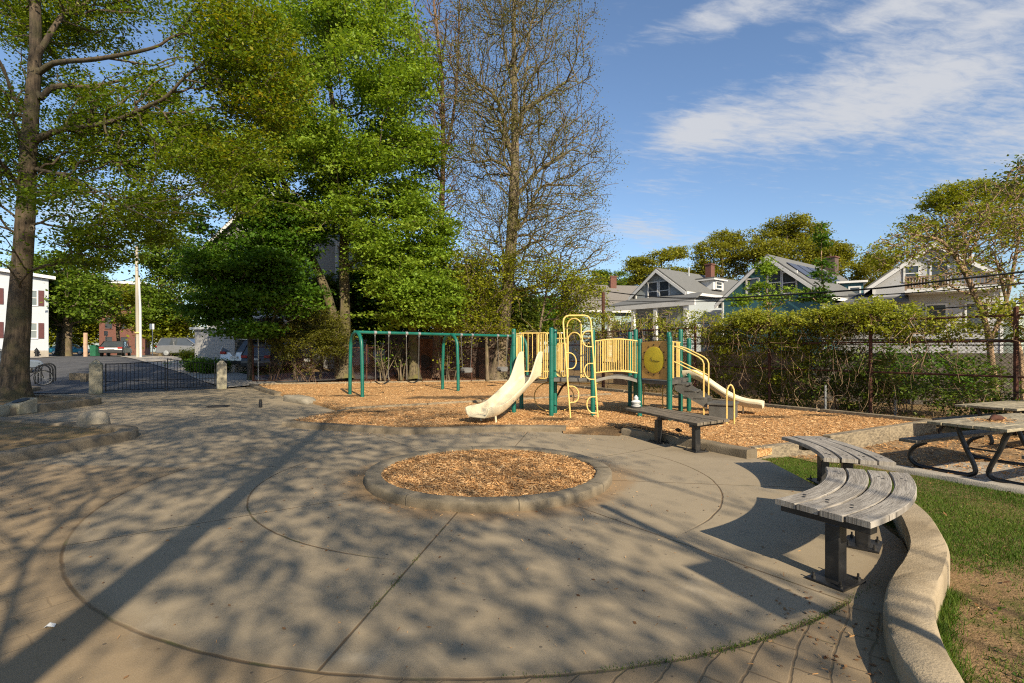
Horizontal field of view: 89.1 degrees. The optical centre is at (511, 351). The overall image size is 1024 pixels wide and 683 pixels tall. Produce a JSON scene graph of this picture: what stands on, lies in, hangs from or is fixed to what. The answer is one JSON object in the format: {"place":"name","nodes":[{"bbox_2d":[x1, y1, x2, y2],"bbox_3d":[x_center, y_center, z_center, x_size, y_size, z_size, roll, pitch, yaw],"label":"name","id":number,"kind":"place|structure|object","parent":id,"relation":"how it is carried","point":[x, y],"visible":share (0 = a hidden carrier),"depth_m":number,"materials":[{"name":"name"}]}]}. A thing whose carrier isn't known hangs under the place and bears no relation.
{"place":"outdoors","nodes":[
{"label":"outdoors","id":0,"kind":"place"},
{"bbox_2d":[30,354,215,393],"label":"street","id":1,"kind":"structure","parent":0,"point":[66,366],"depth_m":28.32,"materials":[{"name":"asphalt"}]},
{"bbox_2d":[0,248,130,355],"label":"background tree","id":2,"kind":"object","parent":1,"relation":"on","point":[72,293],"visible":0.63,"depth_m":48.69,"materials":[{"name":"green plant"}]},
{"bbox_2d":[33,268,101,355],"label":"background tree","id":3,"kind":"object","parent":1,"relation":"on","point":[58,338],"visible":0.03,"depth_m":57.69,"materials":[{"name":"green plant"}]},
{"bbox_2d":[98,341,131,355],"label":"parked car","id":4,"kind":"object","parent":1,"relation":"on","point":[110,347],"visible":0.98,"depth_m":47.50,"materials":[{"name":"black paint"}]},
{"bbox_2d":[110,355,276,386],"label":"sidewalk","id":5,"kind":"structure","parent":0,"point":[234,379],"depth_m":29.09,"materials":[{"name":"concrete"}]},
{"bbox_2d":[134,246,141,356],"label":"utility pole","id":6,"kind":"object","parent":5,"relation":"on","point":[138,312],"visible":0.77,"depth_m":42.88,"materials":[{"name":"wood"}]},
{"bbox_2d":[155,338,194,355],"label":"parked car","id":7,"kind":"object","parent":5,"relation":"on","point":[165,346],"visible":0.5,"depth_m":46.01,"materials":[{"name":"silver metal"}]},
{"bbox_2d":[257,372,396,381],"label":"driveway","id":8,"kind":"structure","parent":0,"point":[286,377],"depth_m":27.89,"materials":[{"name":"asphalt"}]},
{"bbox_2d":[0,387,907,682],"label":"plaza","id":9,"kind":"structure","parent":0,"point":[134,587],"depth_m":3.83,"materials":[{"name":"concrete"}]},
{"bbox_2d":[4,398,36,414],"bbox_3d":[-12.620,1.402,13.360,0.400,0.396,0.520,0,0,0],"label":"plaque stone","id":10,"kind":"object","parent":9,"relation":"on","point":[25,405],"visible":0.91,"depth_m":13.30,"materials":[{"name":"stone"}]},
{"bbox_2d":[0,397,80,404],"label":"soil bed","id":11,"kind":"object","parent":9,"relation":"on","point":[43,400],"visible":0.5,"depth_m":15.82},
{"bbox_2d":[0,0,333,399],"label":"oak tree","id":12,"kind":"object","parent":11,"relation":"on","point":[43,27],"visible":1,"depth_m":15.53,"materials":[{"name":"green plant"}]},
{"bbox_2d":[0,421,108,450],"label":"soil bed","id":13,"kind":"object","parent":9,"relation":"on","point":[13,435],"visible":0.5,"depth_m":9.45,"materials":[{"name":"soil"}]},
{"bbox_2d":[76,410,110,424],"bbox_3d":[-8.442,1.410,10.519,0.556,0.456,0.488,0,0,0],"label":"boulder","id":14,"kind":"object","parent":13,"relation":"on","point":[94,417],"visible":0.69,"depth_m":10.35,"materials":[{"name":"stone"}]},
{"bbox_2d":[9,394,101,415],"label":"planter kerb","id":15,"kind":"structure","parent":9,"relation":"on","point":[84,400],"depth_m":14.92,"materials":[{"name":"concrete"}]},
{"bbox_2d":[0,417,138,464],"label":"planter kerb","id":16,"kind":"structure","parent":9,"relation":"on","point":[117,433],"depth_m":8.69,"materials":[{"name":"concrete"}]},
{"bbox_2d":[89,359,102,393],"bbox_3d":[-15.680,0.944,19.600,0.400,1.311,0.400,0,0,-35],"label":"granite post","id":17,"kind":"object","parent":9,"relation":"on","point":[95,376],"visible":0.99,"depth_m":19.45,"materials":[{"name":"stone"}]},
{"bbox_2d":[105,360,165,391],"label":"iron gate","id":18,"kind":"structure","parent":9,"relation":"on","point":[138,380],"depth_m":20.40,"materials":[{"name":"metal"}]},
{"bbox_2d":[216,359,226,388],"bbox_3d":[-12.400,0.970,22.200,0.370,1.260,0.370,0,0,-35],"label":"granite post","id":19,"kind":"object","parent":9,"relation":"on","point":[221,373],"visible":0.99,"depth_m":22.06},
{"bbox_2d":[167,358,214,390],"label":"iron gate","id":20,"kind":"structure","parent":19,"relation":"attached to","point":[177,379],"depth_m":21.56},
{"bbox_2d":[282,420,565,433],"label":"playground kerb","id":21,"kind":"structure","parent":9,"relation":"on","point":[417,430],"depth_m":10.36,"materials":[{"name":"concrete"}]},
{"bbox_2d":[7,403,897,682],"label":"plaza debris","id":22,"kind":"object","parent":9,"relation":"on","point":[784,608],"visible":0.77,"depth_m":3.09,"materials":[{"name":"brown plant"}]},
{"bbox_2d":[364,446,611,512],"bbox_3d":[-0.289,1.545,6.719,3.126,0.150,3.121,0,0,0],"label":"round planter","id":23,"kind":"object","parent":9,"relation":"on","point":[483,479],"visible":1,"depth_m":6.17,"materials":[{"name":"wood"}]},
{"bbox_2d":[563,425,620,435],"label":"wood chip ramp","id":24,"kind":"structure","parent":9,"relation":"on","point":[596,431],"depth_m":10.19,"materials":[{"name":"wood"}]},
{"bbox_2d":[624,406,729,452],"bbox_3d":[2.824,1.350,9.264,0.815,0.500,2.346,0,0,-21],"label":"slatted bench","id":25,"kind":"object","parent":9,"relation":"on","point":[696,422],"visible":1,"depth_m":8.82,"materials":[{"name":"grey wood"}]},
{"bbox_2d":[621,427,756,458],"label":"playground kerb","id":26,"kind":"structure","parent":9,"relation":"on","point":[727,449],"depth_m":8.48,"materials":[{"name":"concrete"}]},
{"bbox_2d":[782,436,895,484],"bbox_3d":[3.710,1.350,6.047,0.663,0.501,1.645,0,0,11],"label":"slatted bench","id":27,"kind":"object","parent":9,"relation":"on","point":[828,450],"visible":0.8,"depth_m":5.86,"materials":[{"name":"grey wood"}]},
{"bbox_2d":[775,467,916,592],"bbox_3d":[2.771,1.350,4.198,0.758,0.500,1.881,0,0,44],"label":"slatted bench","id":28,"kind":"object","parent":9,"relation":"on","point":[836,503],"visible":1,"depth_m":3.80,"materials":[{"name":"grey wood"}]},
{"bbox_2d":[0,0,1023,351],"label":"sky","id":29,"kind":"structure","parent":0,"point":[736,115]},
{"bbox_2d":[34,352,1023,682],"bbox_3d":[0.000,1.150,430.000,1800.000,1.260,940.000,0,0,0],"label":"ground","id":30,"kind":"structure","parent":0,"point":[976,582],"depth_m":3.63,"materials":[{"name":"soil"}]},
{"bbox_2d":[0,268,55,356],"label":"white house","id":31,"kind":"structure","parent":30,"relation":"on","point":[39,334],"depth_m":45.44,"materials":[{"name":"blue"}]},
{"bbox_2d":[49,318,98,347],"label":"background tree","id":32,"kind":"object","parent":30,"relation":"on","point":[92,332],"visible":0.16,"depth_m":77.37,"materials":[{"name":"green plant"}]},
{"bbox_2d":[94,278,149,354],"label":"background tree","id":33,"kind":"object","parent":30,"relation":"on","point":[128,300],"visible":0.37,"depth_m":59.38,"materials":[{"name":"green plant"}]},
{"bbox_2d":[99,280,150,354],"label":"brick building","id":34,"kind":"structure","parent":30,"relation":"on","point":[111,330],"depth_m":76.04,"materials":[{"name":"red brick"}]},
{"bbox_2d":[117,301,200,355],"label":"background tree","id":35,"kind":"object","parent":30,"relation":"on","point":[177,330],"visible":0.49,"depth_m":53.36,"materials":[{"name":"green plant"}]},
{"bbox_2d":[121,228,203,355],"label":"background tree","id":36,"kind":"object","parent":30,"relation":"on","point":[153,297],"visible":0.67,"depth_m":52.21,"materials":[{"name":"green plant"}]},
{"bbox_2d":[189,327,271,372],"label":"garage","id":37,"kind":"structure","parent":30,"relation":"on","point":[207,346],"depth_m":31.05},
{"bbox_2d":[220,339,276,368],"bbox_3d":[-15.837,0.155,32.980,2.230,1.820,5.240,0,0,10],"label":"parked car","id":38,"kind":"object","parent":30,"relation":"on","point":[225,354],"visible":0.18,"depth_m":30.57,"materials":[{"name":"white paint"}]},
{"bbox_2d":[160,183,342,379],"bbox_3d":[-12.507,-3.541,25.418,9.072,10.067,7.423,0,0,0],"label":"maple tree","id":39,"kind":"object","parent":30,"relation":"on","point":[246,273],"visible":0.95,"depth_m":23.98,"materials":[{"name":"green plant"}]},
{"bbox_2d":[241,344,309,371],"bbox_3d":[-14.177,0.357,31.480,2.130,1.620,4.640,0,0,6],"label":"parked car","id":40,"kind":"object","parent":30,"relation":"on","point":[263,356],"visible":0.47,"depth_m":29.44,"materials":[{"name":"grey paint"}]},
{"bbox_2d":[202,188,402,368],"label":"grey house","id":41,"kind":"structure","parent":30,"relation":"on","point":[328,261],"depth_m":33.59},
{"bbox_2d":[253,295,365,379],"bbox_3d":[-10.137,-0.726,25.480,5.813,4.402,3.694,0,0,0],"label":"evergreen shrub","id":42,"kind":"object","parent":30,"relation":"on","point":[325,334],"visible":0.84,"depth_m":25.09,"materials":[{"name":"green plant"}]},
{"bbox_2d":[279,271,359,368],"bbox_3d":[-12.066,-2.014,33.003,6.009,6.220,4.548,0,0,0],"label":"understory tree","id":43,"kind":"object","parent":30,"relation":"on","point":[336,297],"visible":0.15,"depth_m":32.38,"materials":[{"name":"green plant"}]},
{"bbox_2d":[188,0,460,379],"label":"maple tree","id":44,"kind":"object","parent":30,"relation":"on","point":[331,155],"visible":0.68,"depth_m":24.59,"materials":[{"name":"green plant"}]},
{"bbox_2d":[329,262,401,366],"bbox_3d":[-9.160,-2.515,33.995,6.509,7.052,4.989,0,0,0],"label":"understory tree","id":45,"kind":"object","parent":30,"relation":"on","point":[361,302],"visible":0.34,"depth_m":33.01,"materials":[{"name":"green plant"}]},
{"bbox_2d":[252,344,509,381],"bbox_3d":[-6.125,0.735,26.900,13.585,2.288,0.082,0,0,-11],"label":"chain link fence","id":46,"kind":"object","parent":30,"relation":"on","point":[366,365],"visible":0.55,"depth_m":26.67,"materials":[{"name":"metal"}]},
{"bbox_2d":[261,379,508,384],"bbox_3d":[-5.650,1.652,25.500,12.223,0.415,0.140,0,0,-14],"label":"timber border","id":47,"kind":"object","parent":30,"relation":"on","point":[380,382],"visible":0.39,"depth_m":25.23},
{"bbox_2d":[368,337,414,380],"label":"lilac shrub","id":48,"kind":"object","parent":30,"relation":"on","point":[381,367],"visible":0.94,"depth_m":26.28,"materials":[{"name":"green plant"}]},
{"bbox_2d":[335,168,476,380],"bbox_3d":[-5.043,-3.669,25.515,6.937,10.465,5.856,0,0,0],"label":"maple tree","id":49,"kind":"object","parent":30,"relation":"on","point":[417,298],"visible":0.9,"depth_m":24.49,"materials":[{"name":"green plant"}]},
{"bbox_2d":[417,337,447,367],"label":"brown shed","id":50,"kind":"structure","parent":30,"relation":"on","point":[426,342],"depth_m":28.75,"materials":[{"name":"wood"}]},
{"bbox_2d":[406,0,479,377],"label":"slender tree","id":51,"kind":"object","parent":30,"relation":"on","point":[443,196],"visible":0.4,"depth_m":27.79,"materials":[{"name":"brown plant"}]},
{"bbox_2d":[385,334,537,377],"bbox_3d":[-2.950,1.100,30.500,9.120,4.200,0.100,0,0,4],"label":"board fence","id":52,"kind":"object","parent":30,"relation":"on","point":[399,340],"visible":0.21,"depth_m":30.43,"materials":[{"name":"wood"}]},
{"bbox_2d":[446,253,501,333],"bbox_3d":[-3.098,-2.746,35.029,6.340,7.806,5.149,0,0,0],"label":"understory tree","id":53,"kind":"object","parent":30,"relation":"on","point":[472,322],"visible":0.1,"depth_m":34.30,"materials":[{"name":"green plant"}]},
{"bbox_2d":[345,393,610,408],"bbox_3d":[-0.450,1.665,16.050,9.156,0.390,0.100,0,0,-31],"label":"timber border","id":54,"kind":"object","parent":30,"relation":"on","point":[399,405],"visible":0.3,"depth_m":15.04,"materials":[{"name":"wood"}]},
{"bbox_2d":[474,280,557,333],"bbox_3d":[0.124,-1.777,36.175,6.315,6.506,5.192,0,0,0],"label":"understory tree","id":55,"kind":"object","parent":30,"relation":"on","point":[531,315],"visible":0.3,"depth_m":35.06,"materials":[{"name":"green plant"}]},
{"bbox_2d":[423,235,618,381],"bbox_3d":[0.133,-2.121,25.754,9.987,7.443,4.586,0,0,0],"label":"young tree","id":56,"kind":"object","parent":30,"relation":"on","point":[576,297],"visible":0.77,"depth_m":25.38,"materials":[{"name":"green plant"}]},
{"bbox_2d":[418,0,628,379],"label":"linden tree","id":57,"kind":"object","parent":30,"relation":"on","point":[515,224],"visible":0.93,"depth_m":26.53,"materials":[{"name":"brown plant"}]},
{"bbox_2d":[531,293,583,373],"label":"understory tree","id":58,"kind":"object","parent":30,"relation":"on","point":[551,316],"visible":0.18,"depth_m":36.96,"materials":[{"name":"green plant"}]},
{"bbox_2d":[259,381,911,457],"bbox_3d":[-1.350,1.577,17.430,12.160,0.105,21.558,0,0,-29],"label":"wood chip bed","id":59,"kind":"object","parent":30,"relation":"on","point":[424,391],"visible":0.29,"depth_m":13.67,"materials":[{"name":"wood"}]},
{"bbox_2d":[348,330,528,396],"bbox_3d":[-2.535,0.408,20.375,7.698,2.287,1.356,0,0,-40],"label":"swing set","id":60,"kind":"object","parent":59,"relation":"on","point":[388,333],"visible":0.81,"depth_m":20.04,"materials":[{"name":"metal"}]},
{"bbox_2d":[465,315,763,423],"bbox_3d":[2.606,0.365,12.637,7.212,2.471,3.850,0,0,0],"label":"play structure","id":61,"kind":"object","parent":59,"relation":"on","point":[652,362],"visible":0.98,"depth_m":12.30,"materials":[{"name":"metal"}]},
{"bbox_2d":[562,276,637,369],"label":"gabled house","id":62,"kind":"structure","parent":30,"relation":"on","point":[615,287],"depth_m":47.25,"materials":[{"name":"white"}]},
{"bbox_2d":[587,269,636,285],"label":"background tree","id":63,"kind":"object","parent":30,"relation":"on","point":[615,273],"visible":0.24,"depth_m":68.58,"materials":[{"name":"green plant"}]},
{"bbox_2d":[617,245,692,285],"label":"background tree","id":64,"kind":"object","parent":30,"relation":"on","point":[637,267],"visible":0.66,"depth_m":61.52,"materials":[{"name":"green plant"}]},
{"bbox_2d":[605,263,737,361],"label":"gabled house","id":65,"kind":"structure","parent":30,"relation":"on","point":[659,282],"depth_m":39.82,"materials":[{"name":"grey"}]},
{"bbox_2d":[613,352,812,398],"bbox_3d":[7.850,1.100,22.350,0.100,2.200,9.848,0,0,-33],"label":"board fence","id":66,"kind":"object","parent":30,"relation":"on","point":[615,381],"visible":0.14,"depth_m":20.61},
{"bbox_2d":[684,227,753,280],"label":"background tree","id":67,"kind":"object","parent":30,"relation":"on","point":[725,242],"visible":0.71,"depth_m":65.35,"materials":[{"name":"green plant"}]},
{"bbox_2d":[533,381,926,421],"bbox_3d":[4.850,1.651,18.450,0.140,0.418,16.939,0,0,-29],"label":"timber border","id":68,"kind":"object","parent":30,"relation":"on","point":[872,415],"visible":0.3,"depth_m":13.43,"materials":[{"name":"wood"}]},
{"bbox_2d":[724,256,804,310],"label":"sapling","id":69,"kind":"object","parent":30,"relation":"on","point":[766,269],"visible":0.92,"depth_m":21.82,"materials":[{"name":"green plant"}]},
{"bbox_2d":[526,306,1023,434],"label":"chain link fence","id":70,"kind":"object","parent":30,"relation":"on","point":[1016,377],"visible":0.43,"depth_m":12.86,"materials":[{"name":"metal"}]},
{"bbox_2d":[544,310,620,387],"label":"climbing vine","id":71,"kind":"object","parent":70,"relation":"attached to","point":[597,315],"visible":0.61,"depth_m":22.95,"materials":[{"name":"green plant"}]},
{"bbox_2d":[595,305,683,391],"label":"climbing vine","id":72,"kind":"object","parent":70,"relation":"attached to","point":[648,325],"visible":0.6,"depth_m":20.13,"materials":[{"name":"green plant"}]},
{"bbox_2d":[656,309,739,393],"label":"climbing vine","id":73,"kind":"object","parent":70,"relation":"attached to","point":[706,334],"visible":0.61,"depth_m":17.50,"materials":[{"name":"green plant"}]},
{"bbox_2d":[698,335,826,407],"bbox_3d":[7.348,0.776,15.783,1.826,2.780,4.249,0,0,-31],"label":"ivy","id":74,"kind":"object","parent":70,"relation":"attached to","point":[796,372],"visible":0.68,"depth_m":15.53,"materials":[{"name":"green plant"}]},
{"bbox_2d":[700,301,853,404],"bbox_3d":[7.813,0.113,15.064,2.296,3.080,4.865,0,0,-25],"label":"climbing vine","id":75,"kind":"object","parent":70,"relation":"attached to","point":[746,317],"visible":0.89,"depth_m":14.93,"materials":[{"name":"green plant"}]},
{"bbox_2d":[791,343,905,413],"bbox_3d":[8.594,1.038,13.489,2.229,2.540,2.461,0,0,-20],"label":"ivy","id":76,"kind":"object","parent":70,"relation":"attached to","point":[877,380],"visible":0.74,"depth_m":13.42,"materials":[{"name":"green plant"}]},
{"bbox_2d":[816,294,952,410],"bbox_3d":[9.147,0.088,12.916,1.981,3.128,2.939,0,0,-22],"label":"climbing vine","id":77,"kind":"object","parent":70,"relation":"attached to","point":[859,312],"visible":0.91,"depth_m":12.86,"materials":[{"name":"green plant"}]},
{"bbox_2d":[876,376,1023,435],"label":"ivy","id":78,"kind":"object","parent":70,"relation":"attached to","point":[912,397],"visible":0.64,"depth_m":11.64,"materials":[{"name":"green plant"}]},
{"bbox_2d":[890,297,1023,388],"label":"climbing vine","id":79,"kind":"object","parent":70,"relation":"attached to","point":[999,310],"visible":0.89,"depth_m":11.49,"materials":[{"name":"green plant"}]},
{"bbox_2d":[748,442,814,458],"bbox_3d":[4.525,1.678,8.500,1.694,0.365,0.140,0,0,-24],"label":"kerb","id":80,"kind":"object","parent":30,"relation":"on","point":[783,450],"visible":0.24,"depth_m":8.36,"materials":[{"name":"concrete"}]},
{"bbox_2d":[749,357,814,404],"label":"hedge shrub","id":81,"kind":"object","parent":30,"relation":"on","point":[784,393],"visible":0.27,"depth_m":16.03,"materials":[{"name":"green plant"}]},
{"bbox_2d":[714,254,854,373],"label":"gabled house","id":82,"kind":"structure","parent":30,"relation":"on","point":[791,272],"depth_m":34.82,"materials":[{"name":"teal"}]},
{"bbox_2d":[733,211,838,265],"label":"background tree","id":83,"kind":"object","parent":30,"relation":"on","point":[789,239],"visible":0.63,"depth_m":62.98,"materials":[{"name":"green plant"}]},
{"bbox_2d":[794,221,839,336],"bbox_3d":[12.977,-1.957,22.076,1.870,7.132,1.570,0,0,0],"label":"sapling","id":84,"kind":"object","parent":30,"relation":"on","point":[821,238],"visible":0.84,"depth_m":21.89,"materials":[{"name":"green plant"}]},
{"bbox_2d":[797,239,860,277],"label":"background tree","id":85,"kind":"object","parent":30,"relation":"on","point":[845,253],"visible":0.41,"depth_m":60.02,"materials":[{"name":"green plant"}]},
{"bbox_2d":[800,343,917,410],"bbox_3d":[9.304,0.676,14.320,1.987,2.176,2.623,0,0,-35],"label":"hedge shrub","id":86,"kind":"object","parent":30,"relation":"on","point":[840,393],"visible":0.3,"depth_m":14.30,"materials":[{"name":"green plant"}]},
{"bbox_2d":[843,251,905,288],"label":"background tree","id":87,"kind":"object","parent":30,"relation":"on","point":[861,270],"visible":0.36,"depth_m":57.46,"materials":[{"name":"green plant"}]},
{"bbox_2d":[823,419,935,447],"bbox_3d":[7.105,1.642,9.900,4.074,0.436,0.140,0,0,-31],"label":"kerb","id":88,"kind":"object","parent":30,"relation":"on","point":[864,437],"visible":0.48,"depth_m":9.71,"materials":[{"name":"concrete"}]},
{"bbox_2d":[836,353,927,412],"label":"hedge shrub","id":89,"kind":"object","parent":30,"relation":"on","point":[884,374],"visible":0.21,"depth_m":13.80,"materials":[{"name":"green plant"}]},
{"bbox_2d":[851,330,948,412],"bbox_3d":[10.881,0.548,14.496,2.379,2.408,2.571,0,0,31],"label":"hedge shrub","id":90,"kind":"object","parent":30,"relation":"on","point":[892,352],"visible":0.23,"depth_m":14.22,"materials":[{"name":"green plant"}]},
{"bbox_2d":[815,353,1023,405],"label":"block wall","id":91,"kind":"structure","parent":30,"relation":"on","point":[973,355],"depth_m":16.13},
{"bbox_2d":[883,503,963,682],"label":"serpentine wall","id":92,"kind":"structure","parent":30,"relation":"on","point":[916,589],"depth_m":3.03,"materials":[{"name":"concrete"}]},
{"bbox_2d":[833,241,1015,352],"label":"gabled house","id":93,"kind":"structure","parent":30,"relation":"on","point":[927,299],"depth_m":30.85,"materials":[{"name":"white"}]},
{"bbox_2d":[852,168,1023,400],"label":"leaning tree","id":94,"kind":"object","parent":30,"relation":"on","point":[963,263],"visible":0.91,"depth_m":14.42,"materials":[{"name":"green plant"}]},
{"bbox_2d":[857,464,1023,494],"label":"picnic kerb","id":95,"kind":"structure","parent":30,"relation":"on","point":[1003,487],"depth_m":7.05,"materials":[{"name":"concrete"}]},
{"bbox_2d":[858,176,1023,269],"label":"background tree","id":96,"kind":"object","parent":30,"relation":"on","point":[946,201],"visible":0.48,"depth_m":45.12,"materials":[{"name":"green plant"}]},
{"bbox_2d":[885,345,1001,415],"bbox_3d":[10.979,0.716,13.138,2.290,1.734,1.995,0,0,0],"label":"hedge shrub","id":97,"kind":"object","parent":30,"relation":"on","point":[937,365],"visible":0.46,"depth_m":12.96,"materials":[{"name":"green plant"}]},
{"bbox_2d":[931,515,999,682],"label":"grass","id":98,"kind":"structure","parent":30,"relation":"on","point":[946,612],"depth_m":3.10,"materials":[{"name":"plant"}]},
{"bbox_2d":[923,337,1022,413],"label":"hedge shrub","id":99,"kind":"object","parent":30,"relation":"on","point":[981,366],"visible":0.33,"depth_m":13.00,"materials":[{"name":"green plant"}]},
{"bbox_2d":[973,154,1023,252],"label":"weeping tree","id":100,"kind":"object","parent":30,"relation":"on","point":[1019,169],"visible":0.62,"depth_m":17.29,"materials":[{"name":"green plant"}]},
{"bbox_2d":[503,580,879,681],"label":"joint grass","id":101,"kind":"structure","parent":0,"point":[735,644],"depth_m":2.86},
{"bbox_2d":[595,283,1023,301],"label":"overhead cable","id":102,"kind":"object","parent":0,"point":[836,296],"visible":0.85,"depth_m":16.21,"materials":[{"name":"black rubber"}]},
{"bbox_2d":[603,271,1023,298],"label":"overhead cable","id":103,"kind":"object","parent":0,"point":[1017,272],"visible":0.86,"depth_m":16.21,"materials":[{"name":"black rubber"}]},
{"bbox_2d":[762,456,1023,682],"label":"lawn grass","id":104,"kind":"structure","parent":0,"point":[802,472],"depth_m":5.28,"materials":[{"name":"plant"}]},
{"bbox_2d":[790,431,1023,467],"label":"picnic ground","id":105,"kind":"structure","parent":0,"point":[1004,454],"depth_m":9.03,"materials":[{"name":"wood"}]},
{"bbox_2d":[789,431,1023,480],"bbox_3d":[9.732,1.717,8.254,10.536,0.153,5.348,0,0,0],"label":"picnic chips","id":106,"kind":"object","parent":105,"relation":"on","point":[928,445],"visible":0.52,"depth_m":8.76,"materials":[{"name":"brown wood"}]},
{"bbox_2d":[932,400,1023,449],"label":"picnic table","id":107,"kind":"object","parent":106,"relation":"on","point":[1015,406],"visible":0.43,"depth_m":9.64,"materials":[{"name":"grey wood"}]},
{"bbox_2d":[921,462,1023,482],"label":"picnic pad","id":108,"kind":"object","parent":105,"relation":"on","point":[981,474],"visible":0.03,"depth_m":7.73,"materials":[{"name":"concrete"}]},
{"bbox_2d":[899,413,1023,485],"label":"picnic table","id":109,"kind":"object","parent":108,"relation":"on","point":[983,428],"visible":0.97,"depth_m":7.37,"materials":[{"name":"grey wood"}]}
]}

